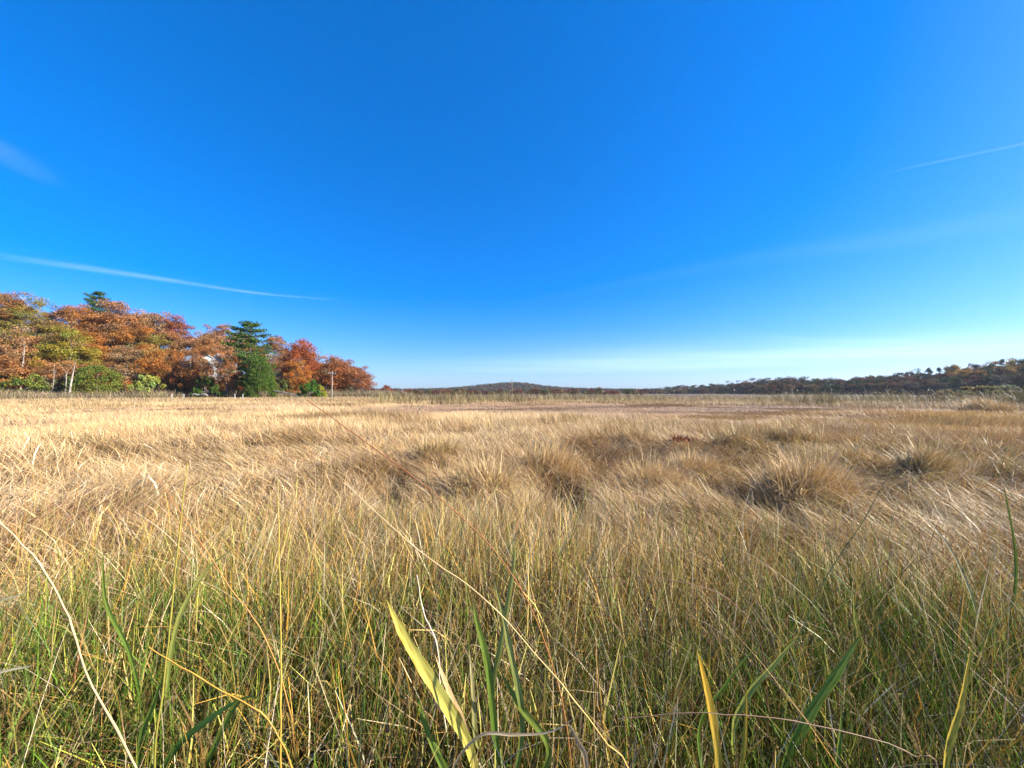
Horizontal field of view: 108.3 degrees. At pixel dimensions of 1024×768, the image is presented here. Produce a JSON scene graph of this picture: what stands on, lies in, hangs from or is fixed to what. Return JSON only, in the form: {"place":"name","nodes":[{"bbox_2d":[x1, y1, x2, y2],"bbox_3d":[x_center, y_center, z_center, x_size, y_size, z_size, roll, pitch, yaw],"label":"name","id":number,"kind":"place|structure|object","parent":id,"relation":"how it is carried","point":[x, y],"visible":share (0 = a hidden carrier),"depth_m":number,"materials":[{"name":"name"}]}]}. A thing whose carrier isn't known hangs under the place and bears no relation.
{"place":"outdoors","nodes":[
{"label":"outdoors","id":0,"kind":"place"},
{"bbox_2d":[0,485,1023,767],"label":"green grass","id":1,"kind":"structure","parent":0,"point":[846,707],"depth_m":1.30,"materials":[{"name":"plant"}]},
{"bbox_2d":[307,400,571,767],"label":"grass stalk","id":2,"kind":"object","parent":1,"relation":"in","point":[506,567],"depth_m":0.84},
{"bbox_2d":[344,483,628,767],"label":"grass stalk","id":3,"kind":"object","parent":1,"relation":"in","point":[572,698],"depth_m":0.74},
{"bbox_2d":[469,538,551,767],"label":"reed plant","id":4,"kind":"object","parent":1,"relation":"in","point":[517,697],"visible":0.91,"depth_m":0.85,"materials":[{"name":"green plant"}]},
{"bbox_2d":[697,643,758,767],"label":"reed plant","id":5,"kind":"object","parent":1,"relation":"in","point":[713,718],"visible":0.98,"depth_m":0.85,"materials":[{"name":"yellow plant"}]},
{"bbox_2d":[731,633,861,767],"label":"reed plant","id":6,"kind":"object","parent":1,"relation":"in","point":[823,693],"visible":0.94,"depth_m":0.94,"materials":[{"name":"green plant"}]},
{"bbox_2d":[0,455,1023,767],"bbox_3d":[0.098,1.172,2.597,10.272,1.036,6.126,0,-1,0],"label":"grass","id":7,"kind":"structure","parent":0,"point":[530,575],"depth_m":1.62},
{"bbox_2d":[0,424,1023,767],"bbox_3d":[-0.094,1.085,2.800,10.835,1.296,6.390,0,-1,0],"label":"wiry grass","id":8,"kind":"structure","parent":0,"point":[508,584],"depth_m":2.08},
{"bbox_2d":[0,339,1023,687],"bbox_3d":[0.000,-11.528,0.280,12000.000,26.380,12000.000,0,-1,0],"label":"ground","id":9,"kind":"structure","parent":0,"point":[394,491],"depth_m":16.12,"materials":[{"name":"beige plant"}]},
{"bbox_2d":[0,593,33,672],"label":"reed plant","id":10,"kind":"object","parent":9,"relation":"on","point":[10,669],"visible":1,"depth_m":1.00,"materials":[{"name":"beige plant"}]},
{"bbox_2d":[0,290,35,321],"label":"oak tree","id":11,"kind":"object","parent":9,"relation":"on","point":[17,302],"visible":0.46,"depth_m":110.44,"materials":[{"name":"brown plant"}]},
{"bbox_2d":[0,351,36,389],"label":"oak tree","id":12,"kind":"object","parent":9,"relation":"on","point":[7,362],"visible":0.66,"depth_m":87.95,"materials":[{"name":"orange plant"}]},
{"bbox_2d":[0,327,38,359],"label":"oak tree","id":13,"kind":"object","parent":9,"relation":"on","point":[4,340],"visible":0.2,"depth_m":95.40,"materials":[{"name":"brown plant"}]},
{"bbox_2d":[0,324,39,373],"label":"oak tree","id":14,"kind":"object","parent":9,"relation":"on","point":[19,341],"visible":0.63,"depth_m":92.31,"materials":[{"name":"brown plant"}]},
{"bbox_2d":[0,292,40,317],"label":"oak tree","id":15,"kind":"object","parent":9,"relation":"on","point":[4,298],"visible":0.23,"depth_m":111.88,"materials":[{"name":"brown plant"}]},
{"bbox_2d":[0,373,51,394],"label":"bush","id":16,"kind":"object","parent":9,"relation":"on","point":[29,382],"visible":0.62,"depth_m":85.88,"materials":[{"name":"green plant"}]},
{"bbox_2d":[0,355,53,387],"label":"oak tree","id":17,"kind":"object","parent":9,"relation":"on","point":[27,362],"visible":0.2,"depth_m":92.18,"materials":[{"name":"brown plant"}]},
{"bbox_2d":[0,307,61,340],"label":"oak tree","id":18,"kind":"object","parent":9,"relation":"on","point":[18,320],"visible":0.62,"depth_m":103.57,"materials":[{"name":"green plant"}]},
{"bbox_2d":[13,290,54,322],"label":"oak tree","id":19,"kind":"object","parent":9,"relation":"on","point":[38,303],"visible":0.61,"depth_m":112.38,"materials":[{"name":"green plant"}]},
{"bbox_2d":[1,334,72,365],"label":"oak tree","id":20,"kind":"object","parent":9,"relation":"on","point":[32,340],"visible":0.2,"depth_m":96.05,"materials":[{"name":"brown plant"}]},
{"bbox_2d":[25,376,57,393],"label":"bush","id":21,"kind":"object","parent":9,"relation":"on","point":[55,386],"visible":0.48,"depth_m":89.12,"materials":[{"name":"green plant"}]},
{"bbox_2d":[23,359,79,389],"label":"oak tree","id":22,"kind":"object","parent":9,"relation":"on","point":[58,368],"visible":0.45,"depth_m":91.61,"materials":[{"name":"brown plant"}]},
{"bbox_2d":[24,320,83,340],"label":"oak tree","id":23,"kind":"object","parent":9,"relation":"on","point":[58,323],"visible":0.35,"depth_m":107.91,"materials":[{"name":"brown plant"}]},
{"bbox_2d":[25,324,109,385],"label":"oak tree","id":24,"kind":"object","parent":9,"relation":"on","point":[57,351],"visible":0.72,"depth_m":97.12,"materials":[{"name":"yellow plant"}]},
{"bbox_2d":[0,522,136,767],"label":"grass stalk","id":25,"kind":"object","parent":9,"relation":"on","point":[114,725],"depth_m":0.61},
{"bbox_2d":[32,304,105,333],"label":"oak tree","id":26,"kind":"object","parent":9,"relation":"on","point":[61,312],"visible":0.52,"depth_m":113.47,"materials":[{"name":"brown plant"}]},
{"bbox_2d":[46,444,92,723],"bbox_3d":[-1.416,0.813,1.195,0.121,1.236,0.036,0,-1,0],"label":"grass stalk","id":27,"kind":"object","parent":9,"relation":"on","point":[57,588],"depth_m":1.18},
{"bbox_2d":[47,327,110,353],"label":"oak tree","id":28,"kind":"object","parent":9,"relation":"on","point":[87,332],"visible":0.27,"depth_m":109.40,"materials":[{"name":"brown plant"}]},
{"bbox_2d":[66,307,112,335],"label":"oak tree","id":29,"kind":"object","parent":9,"relation":"on","point":[87,324],"visible":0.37,"depth_m":116.41,"materials":[{"name":"brown plant"}]},
{"bbox_2d":[61,364,128,397],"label":"bush","id":30,"kind":"object","parent":9,"relation":"on","point":[79,377],"visible":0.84,"depth_m":89.99,"materials":[{"name":"green plant"}]},
{"bbox_2d":[70,343,120,367],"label":"oak tree","id":31,"kind":"object","parent":9,"relation":"on","point":[104,348],"visible":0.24,"depth_m":103.72,"materials":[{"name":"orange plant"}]},
{"bbox_2d":[59,361,133,390],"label":"tree","id":32,"kind":"object","parent":9,"relation":"on","point":[86,365],"visible":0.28,"depth_m":93.17,"materials":[{"name":"green plant"}]},
{"bbox_2d":[82,290,111,339],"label":"pine tree","id":33,"kind":"object","parent":9,"relation":"on","point":[94,300],"visible":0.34,"depth_m":149.46,"materials":[{"name":"green plant"}]},
{"bbox_2d":[92,328,125,354],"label":"oak tree","id":34,"kind":"object","parent":9,"relation":"on","point":[104,335],"visible":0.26,"depth_m":114.05,"materials":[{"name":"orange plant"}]},
{"bbox_2d":[72,298,153,338],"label":"oak tree","id":35,"kind":"object","parent":9,"relation":"on","point":[113,307],"visible":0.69,"depth_m":120.11,"materials":[{"name":"orange plant"}]},
{"bbox_2d":[94,345,151,379],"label":"oak tree","id":36,"kind":"object","parent":9,"relation":"on","point":[128,355],"visible":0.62,"depth_m":106.85,"materials":[{"name":"brown plant"}]},
{"bbox_2d":[105,363,151,389],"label":"oak tree","id":37,"kind":"object","parent":9,"relation":"on","point":[135,375],"visible":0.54,"depth_m":98.72,"materials":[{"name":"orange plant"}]},
{"bbox_2d":[102,324,164,355],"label":"oak tree","id":38,"kind":"object","parent":9,"relation":"on","point":[122,335],"visible":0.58,"depth_m":113.86,"materials":[{"name":"brown plant"}]},
{"bbox_2d":[119,308,171,343],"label":"oak tree","id":39,"kind":"object","parent":9,"relation":"on","point":[152,319],"visible":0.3,"depth_m":129.31,"materials":[{"name":"brown plant"}]},
{"bbox_2d":[126,374,166,397],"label":"bush","id":40,"kind":"object","parent":9,"relation":"on","point":[153,382],"visible":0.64,"depth_m":92.87,"materials":[{"name":"green plant"}]},
{"bbox_2d":[128,344,169,389],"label":"oak tree","id":41,"kind":"object","parent":9,"relation":"on","point":[154,357],"visible":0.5,"depth_m":103.18,"materials":[{"name":"orange plant"}]},
{"bbox_2d":[121,329,178,355],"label":"oak tree","id":42,"kind":"object","parent":9,"relation":"on","point":[154,338],"visible":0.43,"depth_m":118.41,"materials":[{"name":"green plant"}]},
{"bbox_2d":[102,549,231,759],"bbox_3d":[-1.064,0.889,1.137,0.411,0.768,0.006,0,-1,0],"label":"reed plant","id":43,"kind":"object","parent":9,"relation":"on","point":[123,638],"visible":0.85,"depth_m":1.14,"materials":[{"name":"green plant"}]},
{"bbox_2d":[150,330,186,357],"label":"oak tree","id":44,"kind":"object","parent":9,"relation":"on","point":[174,338],"visible":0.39,"depth_m":123.26,"materials":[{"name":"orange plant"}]},
{"bbox_2d":[153,462,187,767],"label":"grass stalk","id":45,"kind":"object","parent":9,"relation":"on","point":[159,713],"depth_m":0.83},
{"bbox_2d":[156,347,186,389],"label":"oak tree","id":46,"kind":"object","parent":9,"relation":"on","point":[174,357],"visible":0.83,"depth_m":98.32,"materials":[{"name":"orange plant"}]},
{"bbox_2d":[149,312,195,350],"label":"oak tree","id":47,"kind":"object","parent":9,"relation":"on","point":[173,325],"visible":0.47,"depth_m":132.95,"materials":[{"name":"brown plant"}]},
{"bbox_2d":[169,367,198,393],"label":"oak tree","id":48,"kind":"object","parent":9,"relation":"on","point":[179,384],"visible":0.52,"depth_m":96.82,"materials":[{"name":"brown plant"}]},
{"bbox_2d":[136,677,255,767],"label":"reed plant","id":49,"kind":"object","parent":9,"relation":"on","point":[190,733],"visible":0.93,"depth_m":0.94,"materials":[{"name":"green plant"}]},
{"bbox_2d":[179,345,215,389],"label":"oak tree","id":50,"kind":"object","parent":9,"relation":"on","point":[193,368],"visible":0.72,"depth_m":97.06,"materials":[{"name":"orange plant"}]},
{"bbox_2d":[168,333,227,356],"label":"oak tree","id":51,"kind":"object","parent":9,"relation":"on","point":[207,338],"visible":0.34,"depth_m":121.96,"materials":[{"name":"brown plant"}]},
{"bbox_2d":[180,338,220,356],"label":"oak tree","id":52,"kind":"object","parent":9,"relation":"on","point":[198,344],"visible":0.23,"depth_m":121.02,"materials":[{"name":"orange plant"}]},
{"bbox_2d":[198,357,211,390],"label":"oak tree","id":53,"kind":"object","parent":9,"relation":"on","point":[204,367],"visible":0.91,"depth_m":95.96,"materials":[{"name":"brown plant"}]},
{"bbox_2d":[0,383,413,398],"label":"undergrowth","id":54,"kind":"object","parent":9,"relation":"on","point":[10,394],"visible":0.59,"depth_m":92.09,"materials":[{"name":"beige plant"}]},
{"bbox_2d":[190,372,223,397],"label":"bush","id":55,"kind":"object","parent":9,"relation":"on","point":[210,381],"visible":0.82,"depth_m":95.49,"materials":[{"name":"green plant"}]},
{"bbox_2d":[187,400,229,696],"bbox_3d":[-1.137,0.753,1.396,0.141,1.385,0.036,0,-1,0],"label":"grass stalk","id":56,"kind":"object","parent":9,"relation":"on","point":[193,541],"depth_m":1.39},
{"bbox_2d":[204,323,232,347],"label":"oak tree","id":57,"kind":"object","parent":9,"relation":"on","point":[217,335],"visible":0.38,"depth_m":136.04,"materials":[{"name":"brown plant"}]},
{"bbox_2d":[149,647,292,767],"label":"grass stalk","id":58,"kind":"object","parent":9,"relation":"on","point":[263,715],"depth_m":0.69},
{"bbox_2d":[208,348,242,397],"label":"oak tree","id":59,"kind":"object","parent":9,"relation":"on","point":[227,361],"visible":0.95,"depth_m":97.36,"materials":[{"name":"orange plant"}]},
{"bbox_2d":[158,479,296,767],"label":"grass stalk","id":60,"kind":"object","parent":9,"relation":"on","point":[258,626],"depth_m":0.89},
{"bbox_2d":[212,320,281,390],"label":"pine tree","id":61,"kind":"object","parent":9,"relation":"on","point":[251,340],"visible":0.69,"depth_m":101.67,"materials":[{"name":"green plant"}]},
{"bbox_2d":[241,358,278,397],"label":"cedar tree","id":62,"kind":"object","parent":9,"relation":"on","point":[251,375],"visible":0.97,"depth_m":97.49,"materials":[{"name":"green plant"}]},
{"bbox_2d":[260,335,289,364],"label":"oak tree","id":63,"kind":"object","parent":9,"relation":"on","point":[275,348],"visible":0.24,"depth_m":145.16,"materials":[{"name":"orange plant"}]},
{"bbox_2d":[277,478,281,767],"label":"grass stalk","id":64,"kind":"object","parent":9,"relation":"on","point":[280,734],"depth_m":0.79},
{"bbox_2d":[275,378,295,395],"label":"bush","id":65,"kind":"object","parent":9,"relation":"on","point":[280,386],"visible":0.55,"depth_m":109.15,"materials":[{"name":"green plant"}]},
{"bbox_2d":[282,359,311,392],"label":"oak tree","id":66,"kind":"object","parent":9,"relation":"on","point":[296,370],"visible":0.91,"depth_m":111.10,"materials":[{"name":"orange plant"}]},
{"bbox_2d":[277,338,320,392],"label":"oak tree","id":67,"kind":"object","parent":9,"relation":"on","point":[300,350],"visible":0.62,"depth_m":116.64,"materials":[{"name":"orange plant"}]},
{"bbox_2d":[296,379,321,397],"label":"bush","id":68,"kind":"object","parent":9,"relation":"on","point":[309,387],"visible":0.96,"depth_m":103.39,"materials":[{"name":"green plant"}]},
{"bbox_2d":[310,353,357,392],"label":"oak tree","id":69,"kind":"object","parent":9,"relation":"on","point":[342,367],"visible":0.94,"depth_m":120.05,"materials":[{"name":"orange plant"}]},
{"bbox_2d":[331,365,378,391],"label":"oak tree","id":70,"kind":"object","parent":9,"relation":"on","point":[356,384],"visible":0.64,"depth_m":124.30,"materials":[{"name":"orange plant"}]},
{"bbox_2d":[345,433,393,456],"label":"grass tussock","id":71,"kind":"object","parent":9,"relation":"on","point":[376,444],"depth_m":6.78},
{"bbox_2d":[386,599,478,767],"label":"reed plant","id":72,"kind":"object","parent":9,"relation":"on","point":[447,703],"visible":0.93,"depth_m":0.84,"materials":[{"name":"yellow plant"}]},
{"bbox_2d":[416,575,451,767],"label":"grass stalk","id":73,"kind":"object","parent":9,"relation":"on","point":[437,650],"depth_m":0.98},
{"bbox_2d":[407,430,471,464],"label":"grass tussock","id":74,"kind":"object","parent":9,"relation":"on","point":[445,447],"depth_m":6.12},
{"bbox_2d":[429,441,535,504],"bbox_3d":[-0.321,1.108,4.466,1.443,0.861,1.312,0,-1,0],"label":"grass tussock","id":75,"kind":"object","parent":9,"relation":"on","point":[475,478],"depth_m":4.45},
{"bbox_2d":[0,399,1023,460],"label":"meadow grass","id":76,"kind":"structure","parent":9,"relation":"on","point":[982,422],"depth_m":18.93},
{"bbox_2d":[0,396,1023,411],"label":"distant meadow grass","id":77,"kind":"structure","parent":9,"relation":"on","point":[860,404],"depth_m":44.74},
{"bbox_2d":[0,384,1023,405],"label":"reeds","id":78,"kind":"object","parent":9,"relation":"on","point":[831,398],"visible":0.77,"depth_m":51.53,"materials":[{"name":"beige plant"}]},
{"bbox_2d":[452,715,588,767],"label":"reed plant","id":79,"kind":"object","parent":9,"relation":"on","point":[583,752],"visible":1,"depth_m":0.78,"materials":[{"name":"beige plant"}]},
{"bbox_2d":[505,431,593,486],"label":"grass tussock","id":80,"kind":"object","parent":9,"relation":"on","point":[555,450],"depth_m":5.50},
{"bbox_2d":[557,472,591,665],"bbox_3d":[0.245,0.898,1.494,0.152,1.083,0.038,0,-1,0],"label":"grass stalk","id":81,"kind":"object","parent":9,"relation":"on","point":[566,562],"depth_m":1.48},
{"bbox_2d":[557,409,599,421],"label":"grass tussock","id":82,"kind":"object","parent":9,"relation":"on","point":[574,413],"depth_m":15.43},
{"bbox_2d":[361,381,841,393],"bbox_3d":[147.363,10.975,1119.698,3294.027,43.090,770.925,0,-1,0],"label":"woods","id":83,"kind":"object","parent":9,"relation":"on","point":[523,386],"visible":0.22,"depth_m":873.04,"materials":[{"name":"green plant"}]},
{"bbox_2d":[605,424,664,448],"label":"grass tussock","id":84,"kind":"object","parent":9,"relation":"on","point":[639,434],"depth_m":8.58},
{"bbox_2d":[609,449,696,496],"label":"grass tussock","id":85,"kind":"object","parent":9,"relation":"on","point":[650,469],"depth_m":4.74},
{"bbox_2d":[579,575,768,744],"bbox_3d":[0.481,1.004,1.090,0.570,0.882,0.037,0,-1,0],"label":"grass stalk","id":86,"kind":"object","parent":9,"relation":"on","point":[737,607],"depth_m":1.08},
{"bbox_2d":[662,434,703,442],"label":"dead plant","id":87,"kind":"object","parent":9,"relation":"on","point":[686,438],"visible":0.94,"depth_m":7.57,"materials":[{"name":"brown plant"}]},
{"bbox_2d":[652,446,730,477],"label":"grass tussock","id":88,"kind":"object","parent":9,"relation":"on","point":[695,459],"depth_m":5.85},
{"bbox_2d":[705,414,770,450],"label":"grass tussock","id":89,"kind":"object","parent":9,"relation":"on","point":[743,434],"depth_m":7.73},
{"bbox_2d":[618,712,937,767],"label":"grass stalk","id":90,"kind":"object","parent":9,"relation":"on","point":[792,721],"depth_m":0.68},
{"bbox_2d":[720,435,896,525],"bbox_3d":[3.269,1.126,4.133,1.603,1.083,1.610,-1,-2,33],"label":"grass tussock","id":91,"kind":"object","parent":9,"relation":"on","point":[795,471],"depth_m":4.05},
{"bbox_2d":[762,416,854,452],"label":"grass tussock","id":92,"kind":"object","parent":9,"relation":"on","point":[799,433],"depth_m":8.02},
{"bbox_2d":[817,384,841,394],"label":"oak tree","id":93,"kind":"object","parent":9,"relation":"on","point":[827,388],"visible":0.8,"depth_m":276.04,"materials":[{"name":"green plant"}]},
{"bbox_2d":[786,452,901,720],"bbox_3d":[1.135,0.843,1.294,0.458,1.208,0.037,0,-1,0],"label":"grass stalk","id":94,"kind":"object","parent":9,"relation":"on","point":[831,569],"depth_m":1.28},
{"bbox_2d":[831,440,898,468],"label":"grass tussock","id":95,"kind":"object","parent":9,"relation":"on","point":[865,451],"depth_m":6.17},
{"bbox_2d":[883,382,908,394],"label":"oak tree","id":96,"kind":"object","parent":9,"relation":"on","point":[898,385],"visible":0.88,"depth_m":245.65,"materials":[{"name":"grey plant"}]},
{"bbox_2d":[900,381,928,394],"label":"oak tree","id":97,"kind":"object","parent":9,"relation":"on","point":[910,385],"visible":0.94,"depth_m":237.92,"materials":[{"name":"grey plant"}]},
{"bbox_2d":[874,434,991,487],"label":"grass tussock","id":98,"kind":"object","parent":9,"relation":"on","point":[923,458],"depth_m":5.10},
{"bbox_2d":[922,378,946,393],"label":"oak tree","id":99,"kind":"object","parent":9,"relation":"on","point":[936,386],"visible":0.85,"depth_m":230.46,"materials":[{"name":"grey plant"}]},
{"bbox_2d":[928,389,974,400],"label":"bush","id":100,"kind":"object","parent":9,"relation":"on","point":[944,391],"visible":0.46,"depth_m":61.93,"materials":[{"name":"green plant"}]},
{"bbox_2d":[944,377,967,391],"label":"oak tree","id":101,"kind":"object","parent":9,"relation":"on","point":[957,383],"visible":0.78,"depth_m":221.12,"materials":[{"name":"grey plant"}]},
{"bbox_2d":[907,470,1023,616],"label":"grass stalk","id":102,"kind":"object","parent":9,"relation":"on","point":[969,548],"depth_m":0.99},
{"bbox_2d":[918,483,1017,648],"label":"grass blades","id":103,"kind":"object","parent":9,"relation":"on","point":[1015,567],"visible":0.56,"depth_m":1.58,"materials":[{"name":"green plant"}]},
{"bbox_2d":[943,644,998,767],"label":"reed plant","id":104,"kind":"object","parent":9,"relation":"on","point":[952,735],"visible":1,"depth_m":0.82,"materials":[{"name":"green plant"}]},
{"bbox_2d":[962,375,988,393],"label":"oak tree","id":105,"kind":"object","parent":9,"relation":"on","point":[976,381],"visible":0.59,"depth_m":214.34,"materials":[{"name":"grey plant"}]},
{"bbox_2d":[947,384,1022,399],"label":"bush","id":106,"kind":"object","parent":9,"relation":"on","point":[1008,387],"visible":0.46,"depth_m":58.87,"materials":[{"name":"green plant"}]},
{"bbox_2d":[949,394,1022,412],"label":"grass tussock","id":107,"kind":"object","parent":9,"relation":"on","point":[988,405],"depth_m":25.02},
{"bbox_2d":[986,374,1013,394],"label":"oak tree","id":108,"kind":"object","parent":9,"relation":"on","point":[1001,380],"visible":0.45,"depth_m":200.67,"materials":[{"name":"grey plant"}]},
{"bbox_2d":[1009,373,1023,391],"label":"oak tree","id":109,"kind":"object","parent":9,"relation":"on","point":[1016,381],"visible":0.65,"depth_m":195.67,"materials":[{"name":"grey plant"}]},
{"bbox_2d":[0,0,1023,388],"label":"sky","id":110,"kind":"structure","parent":0,"point":[640,194],"materials":[{"name":"blue"}]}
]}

